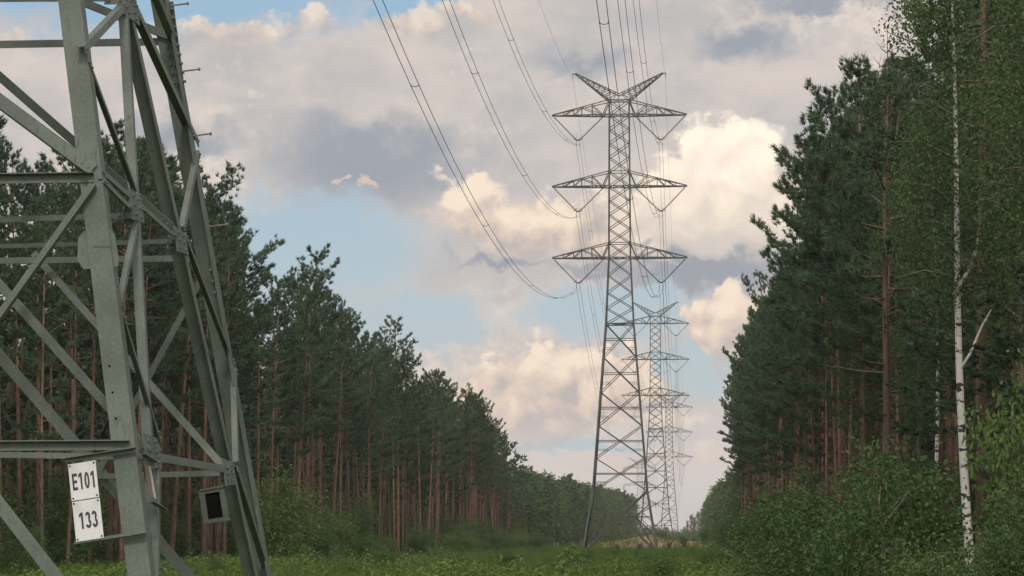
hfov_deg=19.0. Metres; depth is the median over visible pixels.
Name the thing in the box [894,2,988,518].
pine tree
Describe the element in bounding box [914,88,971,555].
pine tree
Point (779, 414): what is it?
pine tree
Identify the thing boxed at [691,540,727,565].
shrub
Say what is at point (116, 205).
pine tree
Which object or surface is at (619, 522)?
birch tree
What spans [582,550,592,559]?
shrub
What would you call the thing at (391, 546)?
shrub
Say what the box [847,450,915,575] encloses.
shrub
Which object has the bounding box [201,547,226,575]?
shrub
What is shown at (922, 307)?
pine tree
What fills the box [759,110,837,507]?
pine tree
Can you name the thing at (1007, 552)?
shrub
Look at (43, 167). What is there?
pine tree
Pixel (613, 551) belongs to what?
shrub
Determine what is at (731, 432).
pine tree
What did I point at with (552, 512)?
broadleaf tree
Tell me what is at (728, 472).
pine tree
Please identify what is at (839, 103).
pine tree
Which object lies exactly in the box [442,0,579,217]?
conductor bundle
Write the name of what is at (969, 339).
pine tree
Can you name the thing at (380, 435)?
pine tree
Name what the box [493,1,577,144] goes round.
conductor bundle
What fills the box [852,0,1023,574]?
birch tree
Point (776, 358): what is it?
pine tree
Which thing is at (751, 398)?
pine tree
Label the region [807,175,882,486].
pine tree
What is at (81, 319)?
pine tree
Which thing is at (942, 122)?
pine tree
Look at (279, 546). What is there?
tall herb
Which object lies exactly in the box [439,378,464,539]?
pine tree
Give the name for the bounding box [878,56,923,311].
pine tree
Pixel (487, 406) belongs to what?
pine tree
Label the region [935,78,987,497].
pine tree
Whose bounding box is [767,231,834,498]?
pine tree
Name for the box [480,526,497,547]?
shrub
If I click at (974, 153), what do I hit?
pine tree
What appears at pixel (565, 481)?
birch tree
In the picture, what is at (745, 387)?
pine tree
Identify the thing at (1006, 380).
pine tree
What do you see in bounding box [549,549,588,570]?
shrub
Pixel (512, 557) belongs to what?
shrub
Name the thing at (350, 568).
shrub
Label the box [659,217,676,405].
conductor bundle
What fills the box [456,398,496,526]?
pine tree
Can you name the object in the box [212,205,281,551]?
pine tree
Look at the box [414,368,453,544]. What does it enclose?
pine tree
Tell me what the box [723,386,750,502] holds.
pine tree
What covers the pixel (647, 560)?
shrub
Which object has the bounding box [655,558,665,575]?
tall herb
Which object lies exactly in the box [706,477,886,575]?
shrub
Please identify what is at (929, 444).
pine wood
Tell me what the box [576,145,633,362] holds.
conductor bundle
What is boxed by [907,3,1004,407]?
pine tree
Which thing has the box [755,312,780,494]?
pine tree
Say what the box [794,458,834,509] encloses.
shrub
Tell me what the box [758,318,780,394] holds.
pine tree
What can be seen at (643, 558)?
shrub
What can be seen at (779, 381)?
pine tree
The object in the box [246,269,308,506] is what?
pine tree
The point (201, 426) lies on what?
pine tree
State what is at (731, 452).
pine tree
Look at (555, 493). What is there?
birch tree
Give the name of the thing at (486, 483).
pine tree
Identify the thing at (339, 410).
pine tree
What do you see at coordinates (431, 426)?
pine tree
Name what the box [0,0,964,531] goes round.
sky
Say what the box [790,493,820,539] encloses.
shrub
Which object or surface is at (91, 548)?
shrub
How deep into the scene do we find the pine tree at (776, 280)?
139.33 m
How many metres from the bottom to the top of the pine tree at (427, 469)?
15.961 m
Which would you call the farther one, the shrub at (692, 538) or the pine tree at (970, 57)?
the shrub at (692, 538)
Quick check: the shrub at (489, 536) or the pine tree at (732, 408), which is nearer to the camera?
the pine tree at (732, 408)
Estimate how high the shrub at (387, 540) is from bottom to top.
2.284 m
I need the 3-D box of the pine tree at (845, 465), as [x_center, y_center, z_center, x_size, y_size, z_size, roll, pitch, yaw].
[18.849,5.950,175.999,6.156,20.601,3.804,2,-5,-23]
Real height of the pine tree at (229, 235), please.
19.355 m
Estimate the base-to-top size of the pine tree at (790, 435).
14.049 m
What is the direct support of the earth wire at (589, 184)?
attached to the lattice pylon at (604, 359)
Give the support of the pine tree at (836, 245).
on the ground
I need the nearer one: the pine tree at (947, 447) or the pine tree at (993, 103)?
the pine tree at (993, 103)
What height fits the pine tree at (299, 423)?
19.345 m
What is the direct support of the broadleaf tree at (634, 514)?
on the ground
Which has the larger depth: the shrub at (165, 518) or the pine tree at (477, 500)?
the pine tree at (477, 500)
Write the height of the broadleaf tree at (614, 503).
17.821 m
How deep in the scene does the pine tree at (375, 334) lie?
254.25 m
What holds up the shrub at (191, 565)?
on the ground
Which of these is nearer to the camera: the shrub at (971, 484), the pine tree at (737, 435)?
the shrub at (971, 484)
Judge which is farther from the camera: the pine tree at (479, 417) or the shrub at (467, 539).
the pine tree at (479, 417)
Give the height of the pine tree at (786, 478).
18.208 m
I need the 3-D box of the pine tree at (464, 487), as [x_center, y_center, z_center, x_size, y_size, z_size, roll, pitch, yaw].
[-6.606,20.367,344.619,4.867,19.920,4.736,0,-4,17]
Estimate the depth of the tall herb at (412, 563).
119.91 m
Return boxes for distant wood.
[640,526,699,540]
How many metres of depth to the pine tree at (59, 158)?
142.88 m
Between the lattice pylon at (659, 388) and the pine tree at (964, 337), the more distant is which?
the lattice pylon at (659, 388)
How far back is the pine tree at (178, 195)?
143.26 m
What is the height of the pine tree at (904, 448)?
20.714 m
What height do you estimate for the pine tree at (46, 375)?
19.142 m
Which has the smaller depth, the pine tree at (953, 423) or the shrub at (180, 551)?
the pine tree at (953, 423)
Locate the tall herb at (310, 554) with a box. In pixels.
[304,547,314,569]
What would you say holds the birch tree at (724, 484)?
on the ground
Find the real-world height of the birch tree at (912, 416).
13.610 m
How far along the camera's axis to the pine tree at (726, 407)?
320.58 m
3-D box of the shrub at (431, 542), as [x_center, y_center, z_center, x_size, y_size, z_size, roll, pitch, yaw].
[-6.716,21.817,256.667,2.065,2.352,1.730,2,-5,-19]
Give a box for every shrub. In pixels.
[0,471,19,565]
[0,478,46,570]
[0,515,57,575]
[2,472,16,540]
[28,481,116,566]
[29,451,107,564]
[33,503,116,564]
[80,468,111,560]
[92,524,118,563]
[118,500,183,545]
[160,516,200,559]
[161,492,183,540]
[176,557,201,573]
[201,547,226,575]
[208,558,230,574]
[212,496,270,556]
[214,517,279,555]
[218,450,335,559]
[221,499,312,556]
[230,520,264,556]
[275,509,315,552]
[298,494,364,556]
[307,526,342,558]
[312,551,361,574]
[320,547,343,566]
[336,488,386,554]
[342,525,381,559]
[366,538,403,566]
[376,516,395,539]
[376,532,399,552]
[378,536,392,551]
[382,540,398,557]
[399,527,435,554]
[400,517,424,551]
[400,521,411,550]
[401,529,415,551]
[404,525,427,552]
[422,526,439,546]
[424,536,439,547]
[430,540,485,571]
[433,531,448,549]
[439,515,466,545]
[441,522,475,554]
[454,514,474,540]
[460,517,490,539]
[479,530,491,547]
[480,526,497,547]
[485,517,497,533]
[490,533,517,549]
[493,547,521,565]
[501,528,527,549]
[514,530,536,546]
[524,533,543,547]
[527,533,543,547]
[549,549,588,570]
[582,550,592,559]
[605,544,621,556]
[623,545,666,573]
[629,547,668,575]
[633,545,685,575]
[654,526,671,538]
[679,535,688,546]
[685,545,696,555]
[687,533,698,541]
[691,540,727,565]
[693,494,792,575]
[696,527,709,542]
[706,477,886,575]
[707,517,733,546]
[721,468,832,575]
[722,509,744,552]
[723,500,773,539]
[730,484,794,556]
[732,524,764,564]
[767,544,835,575]
[774,445,989,575]
[784,456,842,523]
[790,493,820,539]
[791,488,878,574]
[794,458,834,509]
[796,504,883,575]
[802,428,987,575]
[817,428,916,575]
[827,463,859,525]
[827,489,847,521]
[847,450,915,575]
[867,511,1021,575]
[927,553,987,575]
[938,404,1012,566]
[938,473,1023,575]
[939,348,1023,572]
[981,420,1023,575]
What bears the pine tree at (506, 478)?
on the ground
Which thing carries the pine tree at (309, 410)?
on the ground
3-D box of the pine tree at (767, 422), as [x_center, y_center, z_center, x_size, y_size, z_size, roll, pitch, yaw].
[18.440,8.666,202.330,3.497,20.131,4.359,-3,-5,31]
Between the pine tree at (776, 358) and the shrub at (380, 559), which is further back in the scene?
the pine tree at (776, 358)
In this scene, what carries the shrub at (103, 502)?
on the ground
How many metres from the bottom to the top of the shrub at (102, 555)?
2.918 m
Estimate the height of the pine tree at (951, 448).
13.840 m
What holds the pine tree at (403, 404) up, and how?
on the ground
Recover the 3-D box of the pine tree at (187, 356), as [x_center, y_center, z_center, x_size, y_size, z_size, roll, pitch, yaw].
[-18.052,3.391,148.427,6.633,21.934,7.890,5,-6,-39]
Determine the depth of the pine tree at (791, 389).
116.19 m
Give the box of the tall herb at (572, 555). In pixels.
[559,542,579,571]
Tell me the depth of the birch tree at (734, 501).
405.44 m
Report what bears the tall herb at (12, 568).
on the ground
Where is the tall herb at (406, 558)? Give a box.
[402,547,410,561]
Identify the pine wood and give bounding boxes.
[0,184,544,561]
[750,276,1023,544]
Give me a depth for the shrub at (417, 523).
290.98 m
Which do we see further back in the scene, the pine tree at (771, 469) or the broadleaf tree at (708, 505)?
the broadleaf tree at (708, 505)
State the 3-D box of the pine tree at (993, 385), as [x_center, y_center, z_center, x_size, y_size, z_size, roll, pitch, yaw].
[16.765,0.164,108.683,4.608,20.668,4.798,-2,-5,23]
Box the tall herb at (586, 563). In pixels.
[582,558,590,571]
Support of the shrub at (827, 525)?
on the ground
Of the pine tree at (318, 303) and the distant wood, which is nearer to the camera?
the pine tree at (318, 303)
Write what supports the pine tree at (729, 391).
on the ground
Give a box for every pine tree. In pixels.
[0,114,38,303]
[0,138,41,568]
[0,148,61,569]
[0,149,19,266]
[0,199,9,299]
[0,215,89,547]
[5,158,90,540]
[9,149,122,508]
[23,162,90,555]
[25,227,119,565]
[26,189,97,559]
[49,137,152,566]
[56,118,179,564]
[68,188,181,562]
[79,136,211,486]
[79,151,177,370]
[81,133,169,563]
[83,165,181,560]
[109,138,188,464]
[115,182,199,460]
[118,225,176,488]
[120,134,179,380]
[123,167,183,425]
[128,224,180,403]
[131,171,205,526]
[136,186,200,501]
[148,191,234,550]
[151,325,229,558]
[151,331,178,528]
[157,272,247,556]
[166,160,285,556]
[166,186,256,556]
[168,212,244,557]
[168,251,215,556]
[175,297,254,548]
[181,342,248,492]
[183,233,271,557]
[200,214,270,556]
[201,200,267,555]
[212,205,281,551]
[224,271,260,556]
[235,268,320,499]
[235,297,290,500]
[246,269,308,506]
[266,266,341,542]
[271,265,325,508]
[271,330,338,517]
[272,266,352,510]
[277,292,337,550]
[281,242,347,517]
[281,316,314,503]
[291,277,337,520]
[293,294,353,515]
[317,293,361,505]
[317,297,373,530]
[321,341,367,517]
[323,306,369,522]
[326,317,370,552]
[338,341,402,532]
[339,349,374,534]
[339,362,382,543]
[343,347,397,532]
[347,355,398,533]
[354,330,394,536]
[362,332,398,534]
[362,380,403,539]
[369,340,406,538]
[371,332,412,524]
[375,314,429,547]
[377,340,411,535]
[378,382,413,548]
[381,353,430,551]
[391,385,419,550]
[394,375,428,529]
[396,395,438,530]
[397,346,435,551]
[399,386,440,531]
[406,387,443,512]
[413,369,455,534]
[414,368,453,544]
[416,377,434,532]
[419,367,457,546]
[421,380,459,536]
[421,413,450,517]
[423,387,457,537]
[425,400,453,545]
[426,406,454,537]
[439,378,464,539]
[440,391,468,530]
[443,382,469,526]
[445,410,466,530]
[450,396,483,525]
[453,406,474,526]
[455,382,484,525]
[455,394,491,520]
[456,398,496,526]
[457,393,502,529]
[463,389,494,515]
[464,409,488,525]
[464,425,488,527]
[469,431,500,531]
[472,396,501,528]
[477,417,499,529]
[477,437,495,536]
[482,425,514,531]
[483,455,500,528]
[485,418,514,519]
[489,459,507,534]
[491,461,509,533]
[494,451,507,523]
[497,467,509,532]
[498,434,515,532]
[500,469,517,530]
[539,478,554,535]
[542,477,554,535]
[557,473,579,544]
[557,473,580,544]
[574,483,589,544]
[580,488,589,542]
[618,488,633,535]
[629,504,635,534]
[717,363,752,513]
[719,396,751,483]
[719,418,761,486]
[721,251,787,507]
[721,380,742,516]
[722,376,752,516]
[723,344,753,505]
[723,375,748,515]
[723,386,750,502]
[725,331,767,463]
[725,336,759,505]
[725,403,751,507]
[725,417,750,504]
[728,382,749,497]
[729,326,784,511]
[729,343,767,498]
[729,370,755,511]
[729,415,744,515]
[730,289,770,485]
[731,305,764,487]
[731,376,756,508]
[731,397,762,509]
[734,308,763,496]
[735,308,761,473]
[735,336,760,495]
[736,329,785,499]
[736,370,762,505]
[737,290,771,412]
[737,332,759,459]
[738,297,777,486]
[739,415,760,472]
[740,338,771,492]
[741,365,784,502]
[742,304,793,495]
[742,380,784,497]
[743,297,789,493]
[748,155,834,500]
[748,374,771,498]
[748,377,784,476]
[750,350,793,496]
[751,255,793,487]
[752,296,793,499]
[754,281,817,493]
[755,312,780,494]
[757,99,928,500]
[757,283,845,508]
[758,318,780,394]
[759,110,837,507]
[759,264,807,442]
[759,271,803,501]
[760,288,817,496]
[760,347,787,495]
[761,254,819,445]
[761,267,815,469]
[761,402,785,494]
[764,289,806,475]
[765,390,792,502]
[766,126,849,410]
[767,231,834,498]
[767,331,821,498]
[771,332,821,492]
[772,326,836,522]
[772,342,848,461]
[773,81,879,461]
[773,343,817,499]
[774,138,843,498]
[774,290,821,496]
[776,123,857,511]
[779,200,820,498]
[779,271,834,470]
[780,221,856,450]
[782,51,935,494]
[784,115,882,495]
[788,249,854,518]
[789,294,837,497]
[801,187,930,492]
[802,166,911,496]
[807,149,892,498]
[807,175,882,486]
[812,51,960,487]
[816,29,951,493]
[816,401,856,505]
[824,165,873,485]
[829,89,954,478]
[829,171,954,483]
[829,361,846,499]
[832,203,881,475]
[836,52,930,452]
[836,70,935,504]
[840,176,914,483]
[841,90,924,441]
[849,76,923,500]
[870,99,940,495]
[876,256,1021,565]
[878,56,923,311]
[880,88,976,529]
[887,160,1001,537]
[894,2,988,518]
[897,205,1023,529]
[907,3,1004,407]
[907,165,967,536]
[908,167,1023,513]
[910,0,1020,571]
[912,0,1018,372]
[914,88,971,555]
[920,9,1023,225]
[920,85,972,383]
[922,19,1003,555]
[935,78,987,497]
[935,160,1001,471]
[936,40,1002,443]
[944,31,1023,381]
[945,2,1022,378]
[946,3,1023,272]
[949,13,1015,343]
[953,48,1011,525]
[956,1,1008,403]
[965,15,1020,239]
[965,259,1023,503]
[977,0,1017,123]
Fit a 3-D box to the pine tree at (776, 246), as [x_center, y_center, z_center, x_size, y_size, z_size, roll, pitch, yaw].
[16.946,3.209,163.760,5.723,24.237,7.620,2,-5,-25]
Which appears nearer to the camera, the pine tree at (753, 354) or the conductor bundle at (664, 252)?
the pine tree at (753, 354)
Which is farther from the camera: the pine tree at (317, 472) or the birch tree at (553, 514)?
the birch tree at (553, 514)
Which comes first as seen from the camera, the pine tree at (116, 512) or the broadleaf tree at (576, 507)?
the pine tree at (116, 512)
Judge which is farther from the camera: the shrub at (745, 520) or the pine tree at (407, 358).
the pine tree at (407, 358)
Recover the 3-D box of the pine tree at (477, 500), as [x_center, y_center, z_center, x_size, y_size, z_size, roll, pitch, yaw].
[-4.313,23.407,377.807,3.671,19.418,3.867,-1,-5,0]
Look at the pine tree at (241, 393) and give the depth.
181.16 m
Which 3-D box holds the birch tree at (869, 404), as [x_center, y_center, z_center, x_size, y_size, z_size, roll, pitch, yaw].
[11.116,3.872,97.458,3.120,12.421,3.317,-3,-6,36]
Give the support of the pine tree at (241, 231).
on the ground
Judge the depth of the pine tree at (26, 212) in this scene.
125.03 m
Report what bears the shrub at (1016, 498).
on the ground
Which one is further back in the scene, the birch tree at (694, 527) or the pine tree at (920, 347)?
the birch tree at (694, 527)
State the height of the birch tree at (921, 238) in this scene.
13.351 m
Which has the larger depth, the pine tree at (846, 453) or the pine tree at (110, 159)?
the pine tree at (846, 453)
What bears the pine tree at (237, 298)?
on the ground
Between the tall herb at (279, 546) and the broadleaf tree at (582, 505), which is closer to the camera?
the tall herb at (279, 546)
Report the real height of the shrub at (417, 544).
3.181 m
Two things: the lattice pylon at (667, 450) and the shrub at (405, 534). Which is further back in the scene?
the lattice pylon at (667, 450)
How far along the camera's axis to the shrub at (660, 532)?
652.83 m
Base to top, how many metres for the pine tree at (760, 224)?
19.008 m
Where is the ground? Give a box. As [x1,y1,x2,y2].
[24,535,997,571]
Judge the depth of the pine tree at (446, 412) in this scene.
306.42 m
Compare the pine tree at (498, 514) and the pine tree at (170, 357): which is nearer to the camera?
the pine tree at (170, 357)
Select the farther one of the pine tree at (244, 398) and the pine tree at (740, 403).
the pine tree at (740, 403)
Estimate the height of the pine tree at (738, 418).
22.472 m
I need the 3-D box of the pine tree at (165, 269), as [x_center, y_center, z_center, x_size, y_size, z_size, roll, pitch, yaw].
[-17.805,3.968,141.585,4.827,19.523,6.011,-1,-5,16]
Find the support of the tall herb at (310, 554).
on the ground
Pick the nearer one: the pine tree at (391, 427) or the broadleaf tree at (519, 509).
the pine tree at (391, 427)
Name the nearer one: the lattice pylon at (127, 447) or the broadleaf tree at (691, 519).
the lattice pylon at (127, 447)
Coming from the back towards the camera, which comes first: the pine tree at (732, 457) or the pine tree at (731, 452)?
the pine tree at (731, 452)
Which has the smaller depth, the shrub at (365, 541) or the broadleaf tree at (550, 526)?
the shrub at (365, 541)
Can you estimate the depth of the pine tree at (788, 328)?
129.35 m
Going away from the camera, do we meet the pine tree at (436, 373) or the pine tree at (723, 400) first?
the pine tree at (436, 373)
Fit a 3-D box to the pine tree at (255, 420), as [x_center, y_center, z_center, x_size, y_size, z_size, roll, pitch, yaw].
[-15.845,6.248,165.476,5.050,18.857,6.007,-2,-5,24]
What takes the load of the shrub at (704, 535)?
on the ground
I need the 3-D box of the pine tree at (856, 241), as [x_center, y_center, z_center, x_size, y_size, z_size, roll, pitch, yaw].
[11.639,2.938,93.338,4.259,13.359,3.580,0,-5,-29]
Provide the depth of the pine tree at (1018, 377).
73.11 m
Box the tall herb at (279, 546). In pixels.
[275,542,284,559]
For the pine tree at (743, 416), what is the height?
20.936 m
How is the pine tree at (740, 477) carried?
on the ground
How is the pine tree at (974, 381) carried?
on the ground
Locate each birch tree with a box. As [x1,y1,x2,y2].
[541,469,562,540]
[550,495,558,543]
[551,487,566,545]
[554,478,570,544]
[555,483,566,545]
[558,476,575,542]
[590,483,607,541]
[613,489,623,539]
[685,519,689,535]
[691,517,696,535]
[710,474,725,528]
[716,470,736,525]
[728,458,751,522]
[816,225,904,494]
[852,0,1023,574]
[858,143,967,487]
[860,92,1001,570]
[924,0,1023,302]
[938,0,1023,459]
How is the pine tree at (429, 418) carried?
on the ground
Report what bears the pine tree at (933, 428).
on the ground
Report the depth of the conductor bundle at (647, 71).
225.91 m
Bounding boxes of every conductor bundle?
[373,0,579,298]
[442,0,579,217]
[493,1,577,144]
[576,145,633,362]
[577,219,634,405]
[577,290,635,450]
[596,0,662,297]
[617,0,660,217]
[633,1,662,144]
[659,145,676,360]
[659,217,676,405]
[659,288,676,450]
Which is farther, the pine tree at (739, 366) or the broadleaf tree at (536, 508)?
the broadleaf tree at (536, 508)
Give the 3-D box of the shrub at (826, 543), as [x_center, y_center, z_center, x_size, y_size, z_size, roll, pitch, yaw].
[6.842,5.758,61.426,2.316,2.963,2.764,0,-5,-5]
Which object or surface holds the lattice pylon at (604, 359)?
on the ground
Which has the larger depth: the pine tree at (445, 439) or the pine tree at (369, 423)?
the pine tree at (445, 439)
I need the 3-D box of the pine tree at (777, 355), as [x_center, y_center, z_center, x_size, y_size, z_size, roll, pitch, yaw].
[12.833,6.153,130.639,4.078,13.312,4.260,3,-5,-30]
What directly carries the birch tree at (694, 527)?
on the ground
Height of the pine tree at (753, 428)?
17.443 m
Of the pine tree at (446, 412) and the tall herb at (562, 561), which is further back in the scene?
the pine tree at (446, 412)
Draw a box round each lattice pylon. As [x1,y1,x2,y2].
[0,0,272,575]
[552,72,686,549]
[621,302,689,538]
[623,458,655,531]
[646,392,692,535]
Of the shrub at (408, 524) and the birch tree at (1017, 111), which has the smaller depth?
the birch tree at (1017, 111)
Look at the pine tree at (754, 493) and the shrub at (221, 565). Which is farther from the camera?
the pine tree at (754, 493)
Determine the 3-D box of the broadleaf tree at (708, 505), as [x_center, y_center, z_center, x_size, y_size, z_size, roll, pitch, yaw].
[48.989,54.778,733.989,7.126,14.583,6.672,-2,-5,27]
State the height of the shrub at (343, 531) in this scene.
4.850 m
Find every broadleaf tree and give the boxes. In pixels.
[506,485,528,531]
[520,474,548,537]
[531,470,556,536]
[531,475,545,536]
[533,473,552,536]
[543,474,561,538]
[565,480,583,544]
[567,480,591,542]
[570,477,585,545]
[575,485,596,540]
[581,481,599,539]
[588,484,606,529]
[602,487,621,539]
[605,487,621,538]
[613,489,623,539]
[618,490,627,539]
[627,495,638,532]
[627,497,634,533]
[630,496,640,533]
[688,515,693,535]
[694,511,701,538]
[702,487,715,543]
[705,481,719,536]
[719,474,740,521]
[720,462,751,525]
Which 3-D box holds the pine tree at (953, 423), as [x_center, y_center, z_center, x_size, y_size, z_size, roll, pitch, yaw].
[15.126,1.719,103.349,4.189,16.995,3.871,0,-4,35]
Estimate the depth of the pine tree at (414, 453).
273.47 m
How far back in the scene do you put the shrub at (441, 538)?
295.60 m
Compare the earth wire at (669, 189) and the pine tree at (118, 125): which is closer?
the pine tree at (118, 125)
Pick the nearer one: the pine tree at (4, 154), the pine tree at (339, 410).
the pine tree at (4, 154)
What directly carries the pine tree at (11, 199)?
on the ground
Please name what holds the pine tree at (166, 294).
on the ground
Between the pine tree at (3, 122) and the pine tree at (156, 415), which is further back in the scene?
the pine tree at (156, 415)
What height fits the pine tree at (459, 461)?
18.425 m
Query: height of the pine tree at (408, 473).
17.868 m
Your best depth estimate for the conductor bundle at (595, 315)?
383.85 m
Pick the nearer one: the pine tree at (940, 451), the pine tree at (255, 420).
the pine tree at (940, 451)
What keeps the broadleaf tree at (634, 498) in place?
on the ground
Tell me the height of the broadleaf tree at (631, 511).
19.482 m
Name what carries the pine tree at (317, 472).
on the ground
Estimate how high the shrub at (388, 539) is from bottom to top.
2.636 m
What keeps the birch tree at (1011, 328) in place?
on the ground
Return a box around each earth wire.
[573,82,624,311]
[665,78,676,309]
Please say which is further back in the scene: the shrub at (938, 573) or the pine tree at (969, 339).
the pine tree at (969, 339)
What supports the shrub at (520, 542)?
on the ground
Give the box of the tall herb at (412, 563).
[404,547,418,569]
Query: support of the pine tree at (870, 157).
on the ground
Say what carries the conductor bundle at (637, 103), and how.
hanging from the lattice pylon at (604, 359)
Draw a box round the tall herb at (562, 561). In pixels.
[555,553,567,568]
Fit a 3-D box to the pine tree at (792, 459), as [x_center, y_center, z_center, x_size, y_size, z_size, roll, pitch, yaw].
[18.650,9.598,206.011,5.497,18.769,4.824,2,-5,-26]
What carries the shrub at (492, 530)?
on the ground
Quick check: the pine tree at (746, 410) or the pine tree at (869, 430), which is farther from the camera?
the pine tree at (746, 410)
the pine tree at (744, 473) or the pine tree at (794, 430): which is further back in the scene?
the pine tree at (744, 473)
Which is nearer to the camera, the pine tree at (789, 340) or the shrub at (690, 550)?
the pine tree at (789, 340)
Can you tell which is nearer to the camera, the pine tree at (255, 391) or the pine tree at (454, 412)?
the pine tree at (255, 391)
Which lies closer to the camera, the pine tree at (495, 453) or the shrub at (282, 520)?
the shrub at (282, 520)
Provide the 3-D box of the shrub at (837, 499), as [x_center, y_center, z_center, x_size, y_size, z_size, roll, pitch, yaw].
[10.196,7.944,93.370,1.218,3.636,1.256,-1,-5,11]
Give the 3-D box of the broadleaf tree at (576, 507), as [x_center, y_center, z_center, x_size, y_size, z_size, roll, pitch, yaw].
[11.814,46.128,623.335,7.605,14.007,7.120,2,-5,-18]
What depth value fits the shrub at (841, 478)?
97.77 m
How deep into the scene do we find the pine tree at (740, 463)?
341.29 m
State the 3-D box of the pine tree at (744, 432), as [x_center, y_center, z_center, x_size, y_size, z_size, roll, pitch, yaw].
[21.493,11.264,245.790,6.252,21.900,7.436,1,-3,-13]
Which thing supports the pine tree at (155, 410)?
on the ground
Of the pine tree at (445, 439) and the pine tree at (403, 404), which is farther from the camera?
the pine tree at (445, 439)
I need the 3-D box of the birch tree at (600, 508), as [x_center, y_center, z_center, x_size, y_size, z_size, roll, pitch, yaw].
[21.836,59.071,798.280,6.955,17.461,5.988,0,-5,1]
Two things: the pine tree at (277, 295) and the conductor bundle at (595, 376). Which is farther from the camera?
the conductor bundle at (595, 376)
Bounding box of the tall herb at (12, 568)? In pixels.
[9,562,18,573]
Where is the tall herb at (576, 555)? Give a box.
[573,549,586,571]
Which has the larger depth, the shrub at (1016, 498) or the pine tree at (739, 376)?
the pine tree at (739, 376)
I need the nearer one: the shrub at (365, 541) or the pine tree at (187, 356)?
the pine tree at (187, 356)
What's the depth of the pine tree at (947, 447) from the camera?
99.57 m
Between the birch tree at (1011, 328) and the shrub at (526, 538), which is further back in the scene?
the shrub at (526, 538)
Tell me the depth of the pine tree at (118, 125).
146.89 m
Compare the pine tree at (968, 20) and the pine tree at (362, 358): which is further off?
the pine tree at (362, 358)
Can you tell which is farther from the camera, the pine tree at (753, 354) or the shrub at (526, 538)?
the shrub at (526, 538)
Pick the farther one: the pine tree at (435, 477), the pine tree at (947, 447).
the pine tree at (435, 477)
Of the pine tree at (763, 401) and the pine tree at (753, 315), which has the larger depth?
the pine tree at (753, 315)
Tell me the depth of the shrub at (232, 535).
165.87 m
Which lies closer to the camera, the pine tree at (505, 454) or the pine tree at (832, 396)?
the pine tree at (832, 396)
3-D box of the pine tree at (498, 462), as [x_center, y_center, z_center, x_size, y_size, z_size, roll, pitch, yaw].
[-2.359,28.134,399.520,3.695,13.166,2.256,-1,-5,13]
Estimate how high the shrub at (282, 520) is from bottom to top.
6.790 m
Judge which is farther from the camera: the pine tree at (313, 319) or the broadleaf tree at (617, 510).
the broadleaf tree at (617, 510)
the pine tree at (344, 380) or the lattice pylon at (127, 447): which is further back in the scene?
the pine tree at (344, 380)
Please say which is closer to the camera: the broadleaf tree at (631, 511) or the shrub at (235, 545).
the shrub at (235, 545)
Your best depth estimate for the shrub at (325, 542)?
176.52 m
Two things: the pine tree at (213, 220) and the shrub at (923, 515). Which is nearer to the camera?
the shrub at (923, 515)
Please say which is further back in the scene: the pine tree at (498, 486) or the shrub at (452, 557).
the pine tree at (498, 486)
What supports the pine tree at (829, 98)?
on the ground
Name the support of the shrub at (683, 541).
on the ground
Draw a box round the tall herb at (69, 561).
[64,552,73,571]
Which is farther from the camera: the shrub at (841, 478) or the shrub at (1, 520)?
the shrub at (1, 520)
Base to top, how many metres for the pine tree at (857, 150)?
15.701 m
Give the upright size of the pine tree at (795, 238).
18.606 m
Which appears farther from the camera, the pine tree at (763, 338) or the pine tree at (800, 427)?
the pine tree at (763, 338)
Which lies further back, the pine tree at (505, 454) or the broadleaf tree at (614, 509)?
the broadleaf tree at (614, 509)
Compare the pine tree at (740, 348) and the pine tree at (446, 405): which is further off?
the pine tree at (446, 405)
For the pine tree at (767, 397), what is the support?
on the ground
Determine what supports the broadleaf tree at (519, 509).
on the ground
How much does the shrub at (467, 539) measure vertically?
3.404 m
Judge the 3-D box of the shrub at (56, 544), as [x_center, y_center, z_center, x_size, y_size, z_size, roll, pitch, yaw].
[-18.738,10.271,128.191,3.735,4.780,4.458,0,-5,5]
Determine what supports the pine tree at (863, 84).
on the ground
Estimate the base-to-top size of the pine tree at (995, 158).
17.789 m
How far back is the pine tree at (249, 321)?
167.15 m
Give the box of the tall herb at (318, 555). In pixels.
[314,551,322,561]
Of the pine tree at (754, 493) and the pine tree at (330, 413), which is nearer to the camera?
the pine tree at (330, 413)
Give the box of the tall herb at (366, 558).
[362,546,374,568]
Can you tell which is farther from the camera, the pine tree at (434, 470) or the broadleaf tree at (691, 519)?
the broadleaf tree at (691, 519)
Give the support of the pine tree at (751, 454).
on the ground
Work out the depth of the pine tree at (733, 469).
377.63 m
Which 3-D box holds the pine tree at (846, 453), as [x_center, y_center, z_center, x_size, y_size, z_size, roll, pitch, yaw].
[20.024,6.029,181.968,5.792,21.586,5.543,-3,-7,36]
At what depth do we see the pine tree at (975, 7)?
85.82 m
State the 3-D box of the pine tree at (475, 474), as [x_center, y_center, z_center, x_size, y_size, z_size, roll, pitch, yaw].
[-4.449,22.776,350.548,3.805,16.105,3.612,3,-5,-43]
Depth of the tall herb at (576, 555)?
102.68 m
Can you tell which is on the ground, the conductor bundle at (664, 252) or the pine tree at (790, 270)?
the pine tree at (790, 270)
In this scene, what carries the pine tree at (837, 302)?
on the ground
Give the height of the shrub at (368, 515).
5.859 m
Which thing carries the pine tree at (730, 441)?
on the ground
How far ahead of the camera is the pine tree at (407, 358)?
268.13 m

